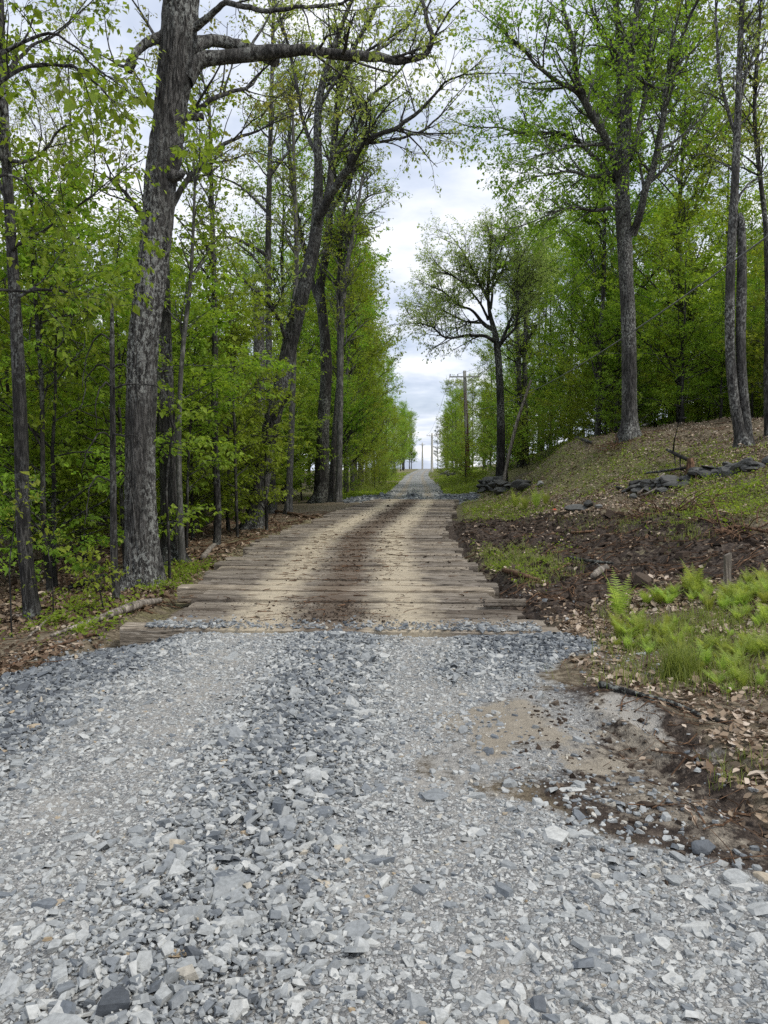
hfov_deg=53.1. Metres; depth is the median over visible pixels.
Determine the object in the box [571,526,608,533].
branch
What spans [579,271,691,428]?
beech tree
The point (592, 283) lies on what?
maple tree
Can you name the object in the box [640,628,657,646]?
fern
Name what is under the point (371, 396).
maple tree
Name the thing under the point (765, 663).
fern
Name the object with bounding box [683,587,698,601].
fern
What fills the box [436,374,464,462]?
maple tree
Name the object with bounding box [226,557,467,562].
deck timber
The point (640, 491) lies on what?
branch
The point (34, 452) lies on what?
beech tree
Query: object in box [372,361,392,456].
maple tree
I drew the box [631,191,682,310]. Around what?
maple tree
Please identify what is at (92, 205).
beech tree
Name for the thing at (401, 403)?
maple tree
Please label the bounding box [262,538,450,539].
deck timber
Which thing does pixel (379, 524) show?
deck timber
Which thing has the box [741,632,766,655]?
fern
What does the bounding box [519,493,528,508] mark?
fern
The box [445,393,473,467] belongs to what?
maple tree
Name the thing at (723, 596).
fern
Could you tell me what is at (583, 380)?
beech tree
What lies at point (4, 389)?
beech tree
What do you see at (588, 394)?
beech tree
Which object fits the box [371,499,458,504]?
deck timber
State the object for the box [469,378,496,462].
maple tree
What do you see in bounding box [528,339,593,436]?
beech tree
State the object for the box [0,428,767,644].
ground cover
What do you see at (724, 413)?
beech tree
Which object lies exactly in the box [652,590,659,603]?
fern
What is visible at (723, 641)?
fern
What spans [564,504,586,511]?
boulder
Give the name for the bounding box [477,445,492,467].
shrub
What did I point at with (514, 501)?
fern
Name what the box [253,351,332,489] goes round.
beech tree
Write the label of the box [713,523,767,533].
branch
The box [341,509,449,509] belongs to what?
deck timber
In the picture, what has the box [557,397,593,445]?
shrub
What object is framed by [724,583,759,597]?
fern
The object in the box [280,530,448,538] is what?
deck timber
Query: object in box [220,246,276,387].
maple tree
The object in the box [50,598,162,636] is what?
fallen log
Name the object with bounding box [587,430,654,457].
brush pile
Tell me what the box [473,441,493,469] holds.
shrub
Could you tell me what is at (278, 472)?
beech tree
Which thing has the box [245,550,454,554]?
deck timber
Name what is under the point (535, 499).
fern
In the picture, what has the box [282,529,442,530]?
deck timber
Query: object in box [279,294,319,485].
maple tree
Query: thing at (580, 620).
leaf litter
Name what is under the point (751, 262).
beech tree
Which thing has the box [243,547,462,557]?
deck timber
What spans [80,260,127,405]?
maple tree
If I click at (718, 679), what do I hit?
fern
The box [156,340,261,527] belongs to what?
beech tree
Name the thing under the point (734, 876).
stone
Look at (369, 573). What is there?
deck timber
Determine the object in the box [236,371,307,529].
beech sapling
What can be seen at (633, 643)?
fern
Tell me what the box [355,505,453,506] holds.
deck timber
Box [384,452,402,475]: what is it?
shrub
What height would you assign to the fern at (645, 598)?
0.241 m
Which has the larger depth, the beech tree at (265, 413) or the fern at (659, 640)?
the beech tree at (265, 413)
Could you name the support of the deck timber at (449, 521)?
on the ground at (662, 772)
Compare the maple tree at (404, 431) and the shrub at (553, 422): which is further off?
the maple tree at (404, 431)
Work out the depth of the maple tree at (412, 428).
243.01 m
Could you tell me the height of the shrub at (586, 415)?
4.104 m
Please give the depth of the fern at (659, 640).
7.51 m
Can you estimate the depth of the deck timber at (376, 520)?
24.25 m
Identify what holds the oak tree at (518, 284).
on the ground at (662, 772)
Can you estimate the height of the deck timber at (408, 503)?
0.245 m
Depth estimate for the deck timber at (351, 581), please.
11.72 m
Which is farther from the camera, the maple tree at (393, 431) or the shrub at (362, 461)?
the maple tree at (393, 431)
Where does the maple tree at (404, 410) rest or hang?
on the ground at (662, 772)
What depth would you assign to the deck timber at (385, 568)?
13.20 m
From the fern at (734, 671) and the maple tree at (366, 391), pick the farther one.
the maple tree at (366, 391)
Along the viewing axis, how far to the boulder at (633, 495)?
20.73 m
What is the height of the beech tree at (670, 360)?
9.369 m
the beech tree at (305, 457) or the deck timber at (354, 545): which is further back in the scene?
the beech tree at (305, 457)
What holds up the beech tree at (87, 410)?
on the ground at (662, 772)
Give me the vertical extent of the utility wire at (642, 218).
2.677 m
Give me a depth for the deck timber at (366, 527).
21.69 m
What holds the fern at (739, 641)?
on the ground at (662, 772)
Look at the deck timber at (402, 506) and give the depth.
32.26 m
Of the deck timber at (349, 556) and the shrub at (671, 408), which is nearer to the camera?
the deck timber at (349, 556)
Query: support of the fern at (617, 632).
on the ground at (662, 772)
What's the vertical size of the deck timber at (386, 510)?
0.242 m
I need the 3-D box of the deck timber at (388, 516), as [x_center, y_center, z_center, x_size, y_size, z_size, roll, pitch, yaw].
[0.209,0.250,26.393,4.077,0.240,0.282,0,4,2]
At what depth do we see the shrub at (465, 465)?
57.88 m
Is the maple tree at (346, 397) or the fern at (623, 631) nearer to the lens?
the fern at (623, 631)
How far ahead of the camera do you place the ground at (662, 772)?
7.82 m
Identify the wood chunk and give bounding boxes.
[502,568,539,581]
[590,564,609,578]
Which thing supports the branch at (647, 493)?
on the ground at (662, 772)
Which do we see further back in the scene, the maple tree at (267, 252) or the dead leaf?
the maple tree at (267, 252)
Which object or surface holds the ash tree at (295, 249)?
on the ground at (662, 772)
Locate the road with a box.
[0,469,767,1023]
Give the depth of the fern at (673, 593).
9.64 m
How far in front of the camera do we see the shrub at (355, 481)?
42.51 m
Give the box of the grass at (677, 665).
[134,427,767,790]
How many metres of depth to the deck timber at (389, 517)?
25.75 m
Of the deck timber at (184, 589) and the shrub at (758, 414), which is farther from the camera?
the shrub at (758, 414)
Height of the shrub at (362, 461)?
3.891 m
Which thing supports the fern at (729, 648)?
on the ground at (662, 772)
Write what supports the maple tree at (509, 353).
on the ground at (662, 772)
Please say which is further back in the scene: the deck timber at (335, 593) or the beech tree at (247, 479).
the beech tree at (247, 479)
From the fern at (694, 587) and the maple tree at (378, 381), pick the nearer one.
the fern at (694, 587)
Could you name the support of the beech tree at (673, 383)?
on the ground at (662, 772)
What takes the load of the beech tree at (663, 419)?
on the ground at (662, 772)
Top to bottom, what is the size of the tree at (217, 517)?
12.994 m
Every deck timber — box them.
[120,622,562,646]
[169,616,545,626]
[171,611,517,619]
[177,584,493,602]
[183,607,524,618]
[189,602,501,609]
[191,593,493,603]
[198,580,498,597]
[203,574,486,581]
[203,590,488,595]
[204,570,483,575]
[209,571,476,575]
[213,579,476,581]
[214,562,477,571]
[217,566,468,570]
[218,561,475,563]
[219,568,472,571]
[225,557,463,560]
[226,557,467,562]
[242,555,459,557]
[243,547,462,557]
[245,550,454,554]
[246,552,461,557]
[250,542,451,546]
[252,545,453,547]
[253,549,446,550]
[254,539,452,541]
[260,541,457,547]
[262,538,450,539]
[268,535,439,536]
[269,535,442,538]
[279,533,437,535]
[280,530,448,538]
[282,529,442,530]
[282,532,441,535]
[288,528,445,530]
[291,525,439,527]
[292,524,445,528]
[292,527,442,527]
[297,535,338,535]
[307,523,447,530]
[311,520,445,523]
[313,521,441,521]
[313,522,443,523]
[314,519,452,525]
[320,518,445,518]
[323,515,450,518]
[326,513,452,518]
[328,517,445,517]
[330,512,453,512]
[330,514,450,514]
[331,516,448,516]
[336,510,456,512]
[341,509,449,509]
[345,508,448,508]
[348,507,452,508]
[350,506,452,506]
[353,504,455,509]
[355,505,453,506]
[360,504,451,504]
[361,503,453,503]
[362,501,453,502]
[363,501,453,501]
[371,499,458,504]
[373,499,455,499]
[395,510,454,510]
[415,513,456,518]
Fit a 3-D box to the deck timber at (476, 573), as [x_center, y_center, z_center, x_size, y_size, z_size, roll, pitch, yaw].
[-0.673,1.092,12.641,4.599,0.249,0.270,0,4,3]
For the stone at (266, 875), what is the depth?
3.27 m
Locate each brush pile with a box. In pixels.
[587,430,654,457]
[604,475,735,527]
[669,492,767,540]
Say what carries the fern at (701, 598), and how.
on the ground at (662, 772)
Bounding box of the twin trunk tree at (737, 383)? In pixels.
[678,0,767,448]
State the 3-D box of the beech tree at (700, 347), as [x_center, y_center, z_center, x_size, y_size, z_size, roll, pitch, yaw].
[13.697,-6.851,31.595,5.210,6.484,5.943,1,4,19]
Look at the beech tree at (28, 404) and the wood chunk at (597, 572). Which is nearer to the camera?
the wood chunk at (597, 572)
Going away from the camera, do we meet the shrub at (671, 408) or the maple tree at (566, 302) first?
the shrub at (671, 408)
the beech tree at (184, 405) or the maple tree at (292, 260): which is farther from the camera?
the maple tree at (292, 260)
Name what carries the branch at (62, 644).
on the ground at (662, 772)
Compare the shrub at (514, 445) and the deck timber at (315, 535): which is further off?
the shrub at (514, 445)
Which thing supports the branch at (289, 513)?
on the ground at (662, 772)
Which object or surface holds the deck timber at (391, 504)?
on the ground at (662, 772)
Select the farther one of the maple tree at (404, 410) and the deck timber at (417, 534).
the maple tree at (404, 410)
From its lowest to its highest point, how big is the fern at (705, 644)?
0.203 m
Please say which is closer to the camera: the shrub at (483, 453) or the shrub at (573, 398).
the shrub at (573, 398)
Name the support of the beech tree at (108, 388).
on the ground at (662, 772)
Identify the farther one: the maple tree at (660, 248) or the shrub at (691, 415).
the maple tree at (660, 248)
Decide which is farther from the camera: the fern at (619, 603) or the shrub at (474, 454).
the shrub at (474, 454)
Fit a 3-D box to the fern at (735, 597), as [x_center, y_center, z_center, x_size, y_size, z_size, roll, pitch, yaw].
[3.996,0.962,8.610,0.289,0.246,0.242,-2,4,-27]
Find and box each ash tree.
[0,0,57,207]
[0,0,64,295]
[0,71,102,504]
[1,0,147,488]
[134,108,258,562]
[249,58,342,513]
[308,122,402,502]
[706,0,767,438]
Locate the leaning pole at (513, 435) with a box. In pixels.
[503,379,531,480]
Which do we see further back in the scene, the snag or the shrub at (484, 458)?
the shrub at (484, 458)
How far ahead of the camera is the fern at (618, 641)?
7.53 m
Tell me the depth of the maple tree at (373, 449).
78.70 m
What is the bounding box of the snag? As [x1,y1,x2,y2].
[253,287,269,517]
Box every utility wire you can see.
[459,101,743,373]
[476,235,767,409]
[479,88,717,373]
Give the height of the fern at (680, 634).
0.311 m
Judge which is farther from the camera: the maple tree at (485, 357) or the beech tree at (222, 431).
the maple tree at (485, 357)
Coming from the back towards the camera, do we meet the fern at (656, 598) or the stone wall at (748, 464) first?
the stone wall at (748, 464)
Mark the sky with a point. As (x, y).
(461, 198)
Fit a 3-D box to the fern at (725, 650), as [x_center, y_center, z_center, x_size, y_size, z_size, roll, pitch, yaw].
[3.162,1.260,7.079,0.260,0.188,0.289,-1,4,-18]
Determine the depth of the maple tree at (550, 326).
62.30 m
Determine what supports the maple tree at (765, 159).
on the ground at (662, 772)
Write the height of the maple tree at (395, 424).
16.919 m
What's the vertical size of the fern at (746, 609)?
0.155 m
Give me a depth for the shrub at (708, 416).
35.29 m
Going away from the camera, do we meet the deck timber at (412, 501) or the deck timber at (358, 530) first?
the deck timber at (358, 530)
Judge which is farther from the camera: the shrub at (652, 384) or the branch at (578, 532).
the shrub at (652, 384)
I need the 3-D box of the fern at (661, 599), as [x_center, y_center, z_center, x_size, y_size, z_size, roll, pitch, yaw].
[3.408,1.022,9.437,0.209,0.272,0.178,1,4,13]
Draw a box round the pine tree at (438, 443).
[433,426,442,467]
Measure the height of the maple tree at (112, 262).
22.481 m
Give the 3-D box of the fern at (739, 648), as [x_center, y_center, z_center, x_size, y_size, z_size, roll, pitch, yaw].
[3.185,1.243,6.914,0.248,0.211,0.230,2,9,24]
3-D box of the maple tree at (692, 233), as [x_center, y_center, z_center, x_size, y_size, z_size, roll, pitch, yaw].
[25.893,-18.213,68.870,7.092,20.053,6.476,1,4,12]
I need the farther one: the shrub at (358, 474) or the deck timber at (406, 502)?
the shrub at (358, 474)
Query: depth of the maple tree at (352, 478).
55.66 m
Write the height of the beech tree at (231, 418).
8.311 m
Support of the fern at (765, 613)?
on the ground at (662, 772)
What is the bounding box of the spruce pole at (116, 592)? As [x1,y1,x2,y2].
[79,299,175,598]
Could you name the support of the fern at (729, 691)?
on the ground at (662, 772)
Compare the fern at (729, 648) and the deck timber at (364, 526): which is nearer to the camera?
the fern at (729, 648)
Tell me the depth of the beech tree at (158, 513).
22.41 m
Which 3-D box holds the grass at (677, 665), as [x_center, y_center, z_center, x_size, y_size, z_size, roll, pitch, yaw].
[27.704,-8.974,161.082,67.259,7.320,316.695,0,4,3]
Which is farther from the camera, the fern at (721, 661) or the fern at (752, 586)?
the fern at (752, 586)
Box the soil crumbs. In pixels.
[159,499,516,622]
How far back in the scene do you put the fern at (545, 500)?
24.95 m
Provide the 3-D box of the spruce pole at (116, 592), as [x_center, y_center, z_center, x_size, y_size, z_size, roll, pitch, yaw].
[-3.796,-0.743,10.969,0.961,4.630,1.840,-3,5,-39]
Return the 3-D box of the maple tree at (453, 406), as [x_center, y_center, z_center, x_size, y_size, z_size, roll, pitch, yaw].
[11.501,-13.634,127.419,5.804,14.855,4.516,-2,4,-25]
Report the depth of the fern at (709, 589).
9.57 m
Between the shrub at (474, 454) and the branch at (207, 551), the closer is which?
the branch at (207, 551)
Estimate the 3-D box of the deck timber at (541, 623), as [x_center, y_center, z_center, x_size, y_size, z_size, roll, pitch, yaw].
[-0.340,1.338,8.749,4.332,0.242,0.339,0,4,3]
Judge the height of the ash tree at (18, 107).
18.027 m
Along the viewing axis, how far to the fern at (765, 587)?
8.81 m
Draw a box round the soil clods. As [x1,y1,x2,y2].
[453,505,767,887]
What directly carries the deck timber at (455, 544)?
on the ground at (662, 772)
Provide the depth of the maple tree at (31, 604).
9.44 m
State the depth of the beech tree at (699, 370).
46.10 m
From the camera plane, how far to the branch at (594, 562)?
12.20 m
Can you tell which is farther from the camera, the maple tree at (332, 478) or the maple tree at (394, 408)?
the maple tree at (394, 408)
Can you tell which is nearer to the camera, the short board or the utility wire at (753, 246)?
the short board
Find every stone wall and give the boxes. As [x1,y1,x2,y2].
[440,471,457,475]
[475,476,531,494]
[615,456,767,492]
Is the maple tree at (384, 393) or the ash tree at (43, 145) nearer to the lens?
the ash tree at (43, 145)
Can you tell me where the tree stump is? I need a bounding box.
[684,458,694,475]
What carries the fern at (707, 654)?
on the ground at (662, 772)
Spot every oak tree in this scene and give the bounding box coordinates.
[33,0,483,590]
[63,0,363,565]
[371,184,569,481]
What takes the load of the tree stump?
on the ground at (662, 772)
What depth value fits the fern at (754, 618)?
7.85 m
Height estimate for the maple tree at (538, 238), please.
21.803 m
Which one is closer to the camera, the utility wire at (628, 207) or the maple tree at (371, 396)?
the utility wire at (628, 207)
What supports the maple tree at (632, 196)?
on the ground at (662, 772)
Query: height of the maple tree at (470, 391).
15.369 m
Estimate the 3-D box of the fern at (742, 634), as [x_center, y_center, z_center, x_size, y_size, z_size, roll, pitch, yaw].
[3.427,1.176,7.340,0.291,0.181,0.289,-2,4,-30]
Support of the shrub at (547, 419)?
on the ground at (662, 772)
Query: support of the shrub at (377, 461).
on the ground at (662, 772)
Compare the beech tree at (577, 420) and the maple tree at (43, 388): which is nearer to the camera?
the maple tree at (43, 388)
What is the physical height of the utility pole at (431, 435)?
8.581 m
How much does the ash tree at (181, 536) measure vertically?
9.118 m
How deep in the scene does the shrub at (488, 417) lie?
54.60 m
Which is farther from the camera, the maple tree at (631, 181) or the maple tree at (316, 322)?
the maple tree at (316, 322)
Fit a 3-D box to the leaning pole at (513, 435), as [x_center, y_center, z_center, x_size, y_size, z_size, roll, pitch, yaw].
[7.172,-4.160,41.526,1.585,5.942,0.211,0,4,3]
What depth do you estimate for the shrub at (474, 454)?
61.41 m
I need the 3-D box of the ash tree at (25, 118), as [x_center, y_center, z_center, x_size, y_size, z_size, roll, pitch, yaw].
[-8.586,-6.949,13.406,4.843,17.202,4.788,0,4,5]
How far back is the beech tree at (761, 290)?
30.31 m
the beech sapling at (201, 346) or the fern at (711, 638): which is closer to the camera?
the fern at (711, 638)
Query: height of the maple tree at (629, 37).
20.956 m
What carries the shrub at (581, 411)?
on the ground at (662, 772)
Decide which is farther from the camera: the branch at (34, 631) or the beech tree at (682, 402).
the beech tree at (682, 402)
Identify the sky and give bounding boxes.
[0,0,767,470]
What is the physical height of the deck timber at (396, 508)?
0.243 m
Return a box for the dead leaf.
[168,949,186,956]
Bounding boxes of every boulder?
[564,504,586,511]
[583,500,592,506]
[629,493,636,498]
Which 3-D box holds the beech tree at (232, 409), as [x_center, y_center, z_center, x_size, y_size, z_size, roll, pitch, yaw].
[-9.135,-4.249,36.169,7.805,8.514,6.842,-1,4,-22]
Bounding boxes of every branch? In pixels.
[0,633,96,670]
[28,616,52,636]
[68,573,107,588]
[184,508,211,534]
[200,543,216,559]
[275,510,315,518]
[569,556,613,565]
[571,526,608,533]
[574,436,591,443]
[598,681,732,724]
[637,473,664,493]
[639,469,665,496]
[642,417,686,426]
[645,466,685,473]
[666,422,686,466]
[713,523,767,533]
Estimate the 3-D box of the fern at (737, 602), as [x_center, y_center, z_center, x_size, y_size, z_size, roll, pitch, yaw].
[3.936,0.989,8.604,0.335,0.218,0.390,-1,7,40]
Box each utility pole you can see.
[427,433,436,471]
[449,370,479,475]
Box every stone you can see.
[260,870,271,879]
[559,787,585,791]
[691,839,715,854]
[722,868,749,883]
[752,871,767,883]
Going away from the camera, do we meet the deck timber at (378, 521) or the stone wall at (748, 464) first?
the stone wall at (748, 464)
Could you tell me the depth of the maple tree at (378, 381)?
75.20 m
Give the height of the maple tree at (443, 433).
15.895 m
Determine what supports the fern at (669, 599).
on the ground at (662, 772)
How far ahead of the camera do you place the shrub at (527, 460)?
47.20 m
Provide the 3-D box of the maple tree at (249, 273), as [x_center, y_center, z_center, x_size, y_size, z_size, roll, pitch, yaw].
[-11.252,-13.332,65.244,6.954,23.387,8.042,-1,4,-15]
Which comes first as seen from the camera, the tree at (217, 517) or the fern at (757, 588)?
the fern at (757, 588)
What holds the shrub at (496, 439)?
on the ground at (662, 772)
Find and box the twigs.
[0,417,767,867]
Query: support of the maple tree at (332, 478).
on the ground at (662, 772)
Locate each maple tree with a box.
[0,0,227,620]
[0,123,126,593]
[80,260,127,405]
[87,201,139,349]
[102,208,191,336]
[110,227,182,341]
[125,223,202,369]
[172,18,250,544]
[172,240,235,390]
[179,0,346,513]
[194,0,545,530]
[210,215,280,389]
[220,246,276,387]
[224,61,348,488]
[237,8,416,503]
[253,250,316,488]
[265,139,392,458]
[272,269,317,475]
[279,221,349,404]
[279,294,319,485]
[298,200,393,492]
[299,214,390,488]
[299,260,388,460]
[300,49,399,502]
[312,208,401,489]
[333,294,399,442]
[342,287,393,485]
[351,242,406,486]
[353,286,397,462]
[358,290,391,463]
[361,313,390,482]
[368,315,407,462]
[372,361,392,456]
[377,351,404,462]
[384,402,403,463]
[385,397,401,463]
[390,411,407,468]
[391,406,404,471]
[396,416,407,470]
[397,397,416,458]
[397,405,410,469]
[397,417,412,470]
[403,410,414,468]
[406,409,420,468]
[407,411,419,468]
[429,0,763,442]
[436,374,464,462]
[437,387,463,462]
[438,406,453,467]
[438,418,450,459]
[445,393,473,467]
[449,379,470,450]
[456,371,487,467]
[460,324,509,469]
[462,405,478,454]
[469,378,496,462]
[470,377,495,460]
[479,239,554,467]
[488,289,548,460]
[494,346,521,461]
[496,203,574,451]
[499,235,574,465]
[503,330,536,412]
[510,227,590,451]
[527,242,582,447]
[532,229,595,404]
[534,198,592,439]
[541,32,687,436]
[544,0,710,432]
[560,271,591,437]
[562,178,661,387]
[572,227,637,433]
[587,0,767,423]
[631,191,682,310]
[633,197,685,357]
[634,187,717,352]
[649,193,711,350]
[676,75,767,335]
[694,192,756,282]
[714,53,767,337]
[744,123,767,193]
[746,171,767,294]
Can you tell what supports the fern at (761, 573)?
on the ground at (662, 772)
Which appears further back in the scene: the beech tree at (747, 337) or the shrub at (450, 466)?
the shrub at (450, 466)
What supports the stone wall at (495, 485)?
on the ground at (662, 772)
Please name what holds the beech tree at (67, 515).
on the ground at (662, 772)
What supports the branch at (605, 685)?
on the ground at (662, 772)
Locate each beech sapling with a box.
[0,461,47,637]
[20,508,89,611]
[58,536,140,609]
[156,294,242,550]
[156,383,215,578]
[186,259,289,536]
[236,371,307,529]
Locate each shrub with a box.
[39,460,92,548]
[88,428,159,535]
[189,465,225,526]
[226,446,279,512]
[342,462,360,496]
[348,451,370,488]
[354,445,380,486]
[359,437,398,487]
[360,446,388,484]
[366,447,391,479]
[373,457,385,483]
[375,460,390,482]
[380,456,394,477]
[381,461,392,480]
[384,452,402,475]
[436,438,461,475]
[442,432,472,470]
[443,433,486,483]
[445,449,459,475]
[451,425,485,478]
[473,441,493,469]
[474,394,533,469]
[474,445,488,468]
[475,431,495,464]
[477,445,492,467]
[480,407,514,462]
[481,390,542,478]
[482,420,515,466]
[486,380,540,468]
[489,390,529,466]
[505,413,547,469]
[513,408,551,459]
[521,390,578,458]
[521,399,566,459]
[522,387,555,452]
[526,425,554,462]
[534,382,574,451]
[534,392,560,447]
[537,391,575,450]
[541,392,585,447]
[551,361,592,443]
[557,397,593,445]
[563,384,611,437]
[573,392,594,436]
[584,346,650,432]
[606,338,675,422]
[658,372,693,423]
[684,328,747,420]
[684,380,697,422]
[685,371,718,422]
[695,327,760,407]
[699,390,730,419]
[748,356,763,416]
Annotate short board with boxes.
[482,598,525,606]
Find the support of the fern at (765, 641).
on the ground at (662, 772)
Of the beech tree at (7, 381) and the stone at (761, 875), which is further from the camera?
the beech tree at (7, 381)
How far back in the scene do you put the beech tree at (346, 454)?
49.73 m
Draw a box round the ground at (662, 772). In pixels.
[0,412,767,875]
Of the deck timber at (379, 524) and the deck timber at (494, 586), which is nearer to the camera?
the deck timber at (494, 586)
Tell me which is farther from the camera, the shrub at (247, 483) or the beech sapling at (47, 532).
the shrub at (247, 483)
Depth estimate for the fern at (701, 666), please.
6.56 m
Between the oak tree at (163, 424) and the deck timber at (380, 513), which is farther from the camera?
the deck timber at (380, 513)
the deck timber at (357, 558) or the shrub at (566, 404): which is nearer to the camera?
the deck timber at (357, 558)
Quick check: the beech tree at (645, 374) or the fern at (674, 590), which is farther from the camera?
the beech tree at (645, 374)
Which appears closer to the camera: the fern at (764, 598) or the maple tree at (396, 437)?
the fern at (764, 598)
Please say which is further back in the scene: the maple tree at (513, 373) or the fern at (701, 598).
the maple tree at (513, 373)
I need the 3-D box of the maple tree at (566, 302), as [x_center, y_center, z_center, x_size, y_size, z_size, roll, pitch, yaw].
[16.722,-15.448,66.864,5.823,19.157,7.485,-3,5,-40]
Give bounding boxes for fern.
[511,492,522,507]
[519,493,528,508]
[529,486,545,506]
[542,489,550,504]
[600,568,635,616]
[601,604,634,628]
[608,616,648,638]
[608,619,625,637]
[609,636,621,648]
[618,608,646,625]
[618,633,634,648]
[621,625,641,638]
[624,620,637,634]
[624,634,639,648]
[626,605,649,634]
[634,589,657,602]
[637,638,662,653]
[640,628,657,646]
[642,584,677,595]
[647,613,664,634]
[650,584,683,603]
[650,629,676,645]
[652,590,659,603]
[653,586,667,605]
[653,617,683,636]
[658,584,681,598]
[661,583,683,589]
[662,612,672,625]
[666,620,689,649]
[666,628,690,649]
[670,580,682,597]
[676,623,695,632]
[681,559,707,590]
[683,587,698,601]
[688,631,720,648]
[691,578,707,598]
[694,641,716,664]
[695,658,709,672]
[696,583,717,609]
[698,589,712,603]
[699,631,727,643]
[700,667,735,682]
[702,579,716,594]
[709,642,742,654]
[712,584,737,601]
[712,632,737,648]
[713,654,728,669]
[716,648,750,666]
[717,585,750,598]
[719,581,732,593]
[719,597,731,609]
[719,681,736,693]
[722,602,754,618]
[722,643,740,655]
[723,658,752,680]
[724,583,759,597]
[726,593,745,606]
[727,581,759,598]
[727,637,753,657]
[729,629,755,642]
[730,586,761,601]
[732,589,748,603]
[732,604,754,613]
[732,662,752,688]
[734,578,767,595]
[734,635,757,652]
[736,575,752,589]
[739,568,756,583]
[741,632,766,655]
[743,623,767,654]
[743,639,765,657]
[744,571,767,589]
[745,564,767,581]
[749,611,764,624]
[753,581,767,603]
[753,667,767,686]
[755,600,767,622]
[757,574,767,591]
[758,654,767,670]
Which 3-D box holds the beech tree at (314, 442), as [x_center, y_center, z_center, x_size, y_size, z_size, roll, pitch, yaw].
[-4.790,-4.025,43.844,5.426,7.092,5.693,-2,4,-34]
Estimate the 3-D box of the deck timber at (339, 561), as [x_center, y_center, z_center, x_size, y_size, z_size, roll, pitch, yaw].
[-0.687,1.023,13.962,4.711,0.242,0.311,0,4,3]
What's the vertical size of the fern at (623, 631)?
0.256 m
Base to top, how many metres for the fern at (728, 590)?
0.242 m
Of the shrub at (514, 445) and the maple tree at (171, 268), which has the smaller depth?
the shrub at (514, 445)
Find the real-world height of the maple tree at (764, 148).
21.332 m
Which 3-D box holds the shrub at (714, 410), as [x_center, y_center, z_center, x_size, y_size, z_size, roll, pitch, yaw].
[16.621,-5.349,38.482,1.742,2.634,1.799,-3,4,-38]
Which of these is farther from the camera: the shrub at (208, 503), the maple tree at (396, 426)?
the maple tree at (396, 426)
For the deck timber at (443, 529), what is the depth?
20.92 m
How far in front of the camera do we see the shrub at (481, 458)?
94.00 m
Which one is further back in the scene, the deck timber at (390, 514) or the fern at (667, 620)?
the deck timber at (390, 514)
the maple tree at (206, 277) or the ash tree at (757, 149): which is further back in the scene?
the maple tree at (206, 277)
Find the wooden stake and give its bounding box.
[723,552,731,586]
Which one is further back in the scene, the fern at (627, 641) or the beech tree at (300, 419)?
the beech tree at (300, 419)
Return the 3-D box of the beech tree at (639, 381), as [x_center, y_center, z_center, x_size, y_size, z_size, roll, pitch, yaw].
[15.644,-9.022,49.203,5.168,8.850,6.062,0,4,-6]
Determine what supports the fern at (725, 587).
on the ground at (662, 772)
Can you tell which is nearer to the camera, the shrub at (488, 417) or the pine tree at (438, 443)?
the shrub at (488, 417)
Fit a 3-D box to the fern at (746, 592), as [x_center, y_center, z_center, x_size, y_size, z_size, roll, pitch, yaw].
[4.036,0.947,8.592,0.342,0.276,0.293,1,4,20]
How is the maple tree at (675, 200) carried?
on the ground at (662, 772)
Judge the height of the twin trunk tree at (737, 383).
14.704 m
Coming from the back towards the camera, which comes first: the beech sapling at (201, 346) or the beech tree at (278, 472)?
the beech tree at (278, 472)
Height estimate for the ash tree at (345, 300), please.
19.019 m
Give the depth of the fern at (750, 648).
6.95 m
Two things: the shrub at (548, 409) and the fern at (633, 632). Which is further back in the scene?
the shrub at (548, 409)
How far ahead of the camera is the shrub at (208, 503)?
25.56 m
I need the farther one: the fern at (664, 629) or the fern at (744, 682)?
the fern at (664, 629)
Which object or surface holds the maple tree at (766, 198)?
on the ground at (662, 772)
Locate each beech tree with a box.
[0,0,154,341]
[0,134,265,562]
[0,137,107,535]
[0,149,184,561]
[0,156,177,586]
[0,248,185,559]
[0,254,188,554]
[0,284,91,485]
[0,329,83,492]
[0,335,96,532]
[0,336,109,492]
[1,175,293,522]
[1,241,117,467]
[26,329,109,478]
[29,312,193,530]
[60,308,241,517]
[69,271,294,504]
[78,325,242,497]
[103,321,246,499]
[109,232,313,531]
[118,254,301,539]
[156,328,262,511]
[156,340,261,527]
[186,327,253,513]
[191,339,253,479]
[201,373,306,519]
[208,296,336,485]
[210,349,303,494]
[211,379,307,511]
[232,350,316,497]
[233,339,318,489]
[241,351,352,503]
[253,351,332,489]
[275,378,353,500]
[280,381,315,491]
[296,374,372,482]
[469,378,542,456]
[470,350,547,458]
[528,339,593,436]
[529,307,668,434]
[542,351,594,434]
[559,290,660,432]
[562,333,593,417]
[566,349,649,434]
[575,185,767,423]
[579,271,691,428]
[589,322,665,429]
[595,281,708,427]
[601,333,686,427]
[603,306,706,426]
[639,290,703,422]
[641,315,714,422]
[651,251,764,418]
[665,235,764,414]
[666,282,729,421]
[685,259,764,418]
[687,258,764,415]
[688,309,758,420]
[689,285,764,415]
[701,194,767,359]
[705,271,764,382]
[706,239,764,401]
[724,221,764,412]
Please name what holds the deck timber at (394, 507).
on the ground at (662, 772)
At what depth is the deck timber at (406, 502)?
35.71 m
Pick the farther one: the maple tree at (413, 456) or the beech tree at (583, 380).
the maple tree at (413, 456)
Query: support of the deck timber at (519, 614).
on the ground at (662, 772)
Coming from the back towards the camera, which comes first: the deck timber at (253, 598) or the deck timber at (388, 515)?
the deck timber at (388, 515)
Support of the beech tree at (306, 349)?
on the ground at (662, 772)
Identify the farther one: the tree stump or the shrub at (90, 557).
the tree stump
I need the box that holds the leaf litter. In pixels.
[0,416,767,858]
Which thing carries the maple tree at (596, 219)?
on the ground at (662, 772)

